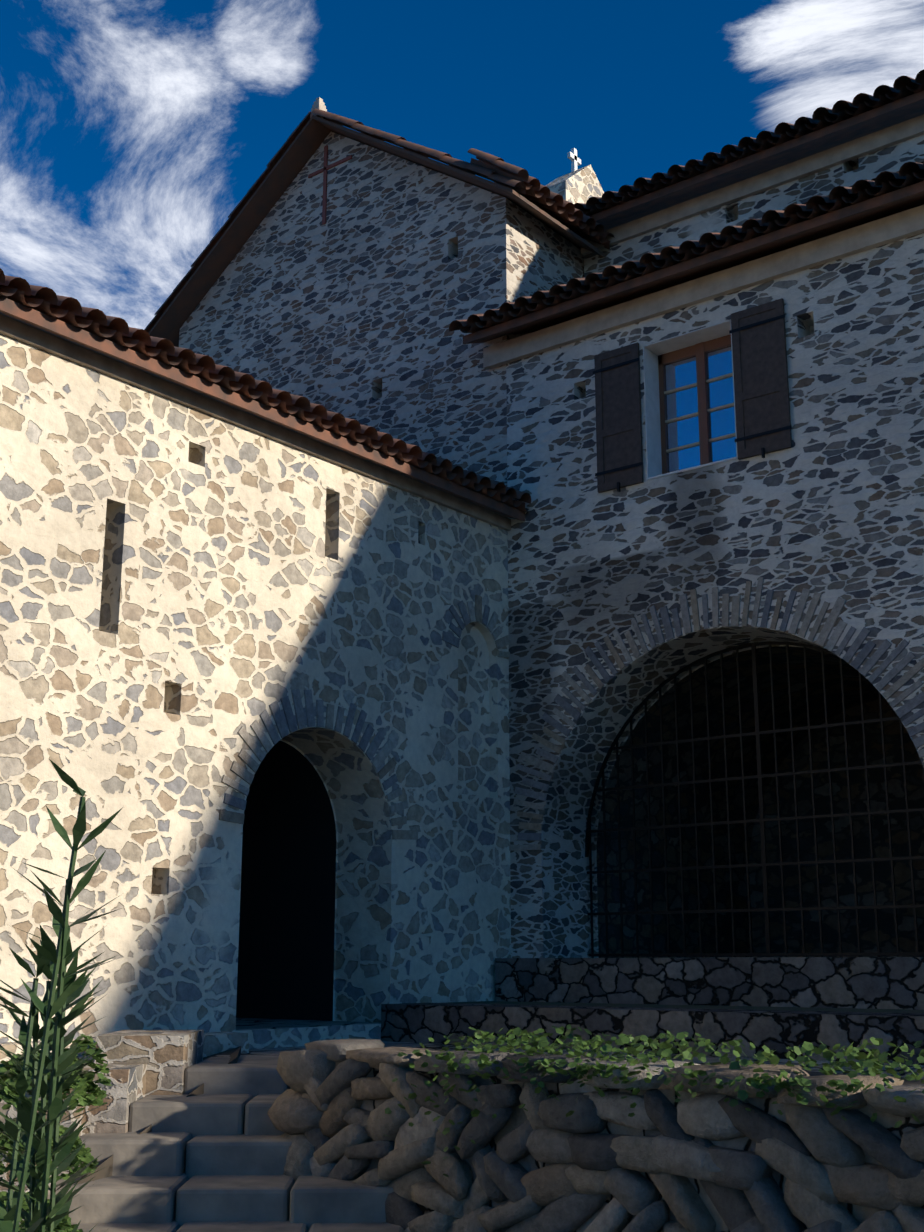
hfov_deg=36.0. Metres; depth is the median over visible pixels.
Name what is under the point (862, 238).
cornice
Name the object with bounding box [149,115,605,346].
nave roof
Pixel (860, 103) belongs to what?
tiles
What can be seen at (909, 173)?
tiles
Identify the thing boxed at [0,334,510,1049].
stone wall
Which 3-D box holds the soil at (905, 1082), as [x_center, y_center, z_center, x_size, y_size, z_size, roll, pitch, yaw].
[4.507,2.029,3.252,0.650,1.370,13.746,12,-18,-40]
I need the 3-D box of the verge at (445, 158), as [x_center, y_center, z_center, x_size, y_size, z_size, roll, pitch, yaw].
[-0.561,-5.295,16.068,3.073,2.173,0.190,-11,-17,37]
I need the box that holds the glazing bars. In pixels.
[664,373,735,452]
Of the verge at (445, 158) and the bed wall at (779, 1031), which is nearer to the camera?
the bed wall at (779, 1031)
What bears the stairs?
on the ground
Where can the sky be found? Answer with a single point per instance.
(132, 131)
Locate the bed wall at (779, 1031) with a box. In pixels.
[381,1003,923,1064]
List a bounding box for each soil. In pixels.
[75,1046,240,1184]
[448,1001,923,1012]
[496,1051,923,1084]
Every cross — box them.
[308,145,351,224]
[567,148,580,171]
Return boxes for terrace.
[214,1041,923,1078]
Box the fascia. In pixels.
[0,314,510,530]
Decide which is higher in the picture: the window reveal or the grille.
the window reveal
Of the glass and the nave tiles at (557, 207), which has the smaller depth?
the glass
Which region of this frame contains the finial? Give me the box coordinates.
[310,97,326,118]
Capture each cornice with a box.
[483,205,923,369]
[581,114,923,255]
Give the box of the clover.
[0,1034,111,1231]
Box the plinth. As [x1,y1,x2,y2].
[0,1032,249,1097]
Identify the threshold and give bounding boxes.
[235,1018,380,1030]
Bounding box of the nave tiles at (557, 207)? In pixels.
[468,148,614,249]
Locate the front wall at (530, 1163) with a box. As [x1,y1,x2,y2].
[335,1062,923,1231]
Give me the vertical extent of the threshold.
0.245 m
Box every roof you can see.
[0,296,524,520]
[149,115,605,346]
[463,181,923,343]
[569,90,923,230]
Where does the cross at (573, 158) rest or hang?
attached to the bell gable
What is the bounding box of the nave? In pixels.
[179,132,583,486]
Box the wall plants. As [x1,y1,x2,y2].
[385,1024,923,1176]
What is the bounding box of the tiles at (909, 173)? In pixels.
[449,161,923,332]
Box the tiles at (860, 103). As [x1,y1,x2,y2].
[574,70,923,215]
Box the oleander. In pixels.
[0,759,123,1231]
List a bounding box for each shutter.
[593,342,643,492]
[729,298,791,459]
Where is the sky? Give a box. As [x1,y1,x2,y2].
[0,0,923,329]
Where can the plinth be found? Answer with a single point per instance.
(216, 1042)
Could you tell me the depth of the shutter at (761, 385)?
12.93 m
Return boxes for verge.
[144,112,310,332]
[312,109,525,193]
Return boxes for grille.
[585,641,923,957]
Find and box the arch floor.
[706,957,764,957]
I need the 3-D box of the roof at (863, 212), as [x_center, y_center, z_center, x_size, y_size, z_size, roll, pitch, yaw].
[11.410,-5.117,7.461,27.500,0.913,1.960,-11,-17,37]
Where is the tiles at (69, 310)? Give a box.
[0,268,530,511]
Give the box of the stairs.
[47,1057,403,1231]
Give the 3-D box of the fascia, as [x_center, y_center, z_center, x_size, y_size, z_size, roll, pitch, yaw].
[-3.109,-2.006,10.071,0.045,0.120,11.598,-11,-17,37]
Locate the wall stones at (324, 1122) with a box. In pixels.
[267,1039,923,1231]
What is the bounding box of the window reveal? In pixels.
[643,319,737,479]
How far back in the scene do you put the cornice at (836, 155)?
15.05 m
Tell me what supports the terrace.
on the ground
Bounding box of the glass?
[664,345,736,472]
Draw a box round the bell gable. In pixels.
[545,164,603,203]
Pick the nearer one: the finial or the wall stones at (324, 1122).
the wall stones at (324, 1122)
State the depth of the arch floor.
12.45 m
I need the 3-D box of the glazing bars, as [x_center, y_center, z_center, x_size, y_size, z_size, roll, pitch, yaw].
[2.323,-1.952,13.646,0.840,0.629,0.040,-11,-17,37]
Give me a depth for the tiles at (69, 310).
11.42 m
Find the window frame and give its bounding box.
[658,334,730,473]
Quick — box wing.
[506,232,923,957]
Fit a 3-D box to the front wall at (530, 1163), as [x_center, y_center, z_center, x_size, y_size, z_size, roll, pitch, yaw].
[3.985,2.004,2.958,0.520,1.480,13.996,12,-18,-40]
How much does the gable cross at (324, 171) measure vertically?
1.050 m
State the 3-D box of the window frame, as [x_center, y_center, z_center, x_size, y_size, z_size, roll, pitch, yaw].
[2.320,-1.978,13.648,0.960,1.380,0.070,-11,-17,37]
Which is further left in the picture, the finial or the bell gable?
the finial
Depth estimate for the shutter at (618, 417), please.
13.84 m
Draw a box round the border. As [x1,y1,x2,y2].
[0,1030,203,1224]
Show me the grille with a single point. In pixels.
(764, 864)

